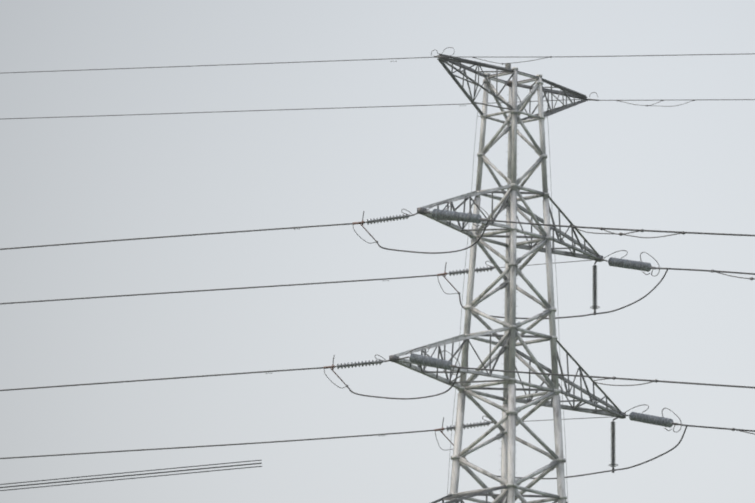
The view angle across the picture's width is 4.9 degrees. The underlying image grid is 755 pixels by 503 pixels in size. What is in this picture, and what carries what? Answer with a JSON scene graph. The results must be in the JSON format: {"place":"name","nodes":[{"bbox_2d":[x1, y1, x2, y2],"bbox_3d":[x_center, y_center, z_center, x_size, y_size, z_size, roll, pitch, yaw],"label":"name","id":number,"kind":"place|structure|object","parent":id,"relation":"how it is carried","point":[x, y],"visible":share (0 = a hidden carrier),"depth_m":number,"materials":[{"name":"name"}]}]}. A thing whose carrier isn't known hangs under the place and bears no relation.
{"place":"outdoors","nodes":[
{"label":"outdoors","id":0,"kind":"place"},
{"bbox_2d":[0,0,754,502],"label":"sky","id":1,"kind":"structure","parent":0,"point":[688,167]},
{"bbox_3d":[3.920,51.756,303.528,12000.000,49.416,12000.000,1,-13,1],"label":"ground","id":2,"kind":"structure","parent":0,"visible":0},
{"bbox_2d":[389,53,625,502],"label":"transmission tower","id":3,"kind":"structure","parent":2,"relation":"on","point":[509,487],"depth_m":314.77,"materials":[{"name":"metal"}]},
{"bbox_2d":[4,53,754,118],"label":"overhead ground wires","id":4,"kind":"object","parent":3,"relation":"attached to","point":[368,107],"depth_m":317.93,"materials":[{"name":"grey metal"}]},
{"bbox_2d":[266,47,754,472],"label":"line fittings","id":5,"kind":"object","parent":3,"relation":"attached to","point":[651,267],"depth_m":313.50,"materials":[{"name":"metal"}]},
{"bbox_2d":[323,220,457,445],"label":"dead end clamps","id":6,"kind":"object","parent":5,"relation":"attached to","point":[444,274],"depth_m":312.90,"materials":[{"name":"grey metal"}]},
{"bbox_2d":[0,220,754,478],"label":"conductors","id":7,"kind":"object","parent":6,"relation":"attached to","point":[350,390],"depth_m":314.92,"materials":[{"name":"grey"}]},
{"bbox_2d":[335,213,615,467],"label":"disc insulator strings","id":8,"kind":"object","parent":5,"relation":"on","point":[490,268],"depth_m":318.44,"materials":[{"name":"ceramic"}]},
{"bbox_2d":[409,209,672,427],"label":"porcelain insulators","id":9,"kind":"object","parent":5,"relation":"attached to","point":[447,364],"depth_m":311.40,"materials":[{"name":"grey ceramic"}]}
]}

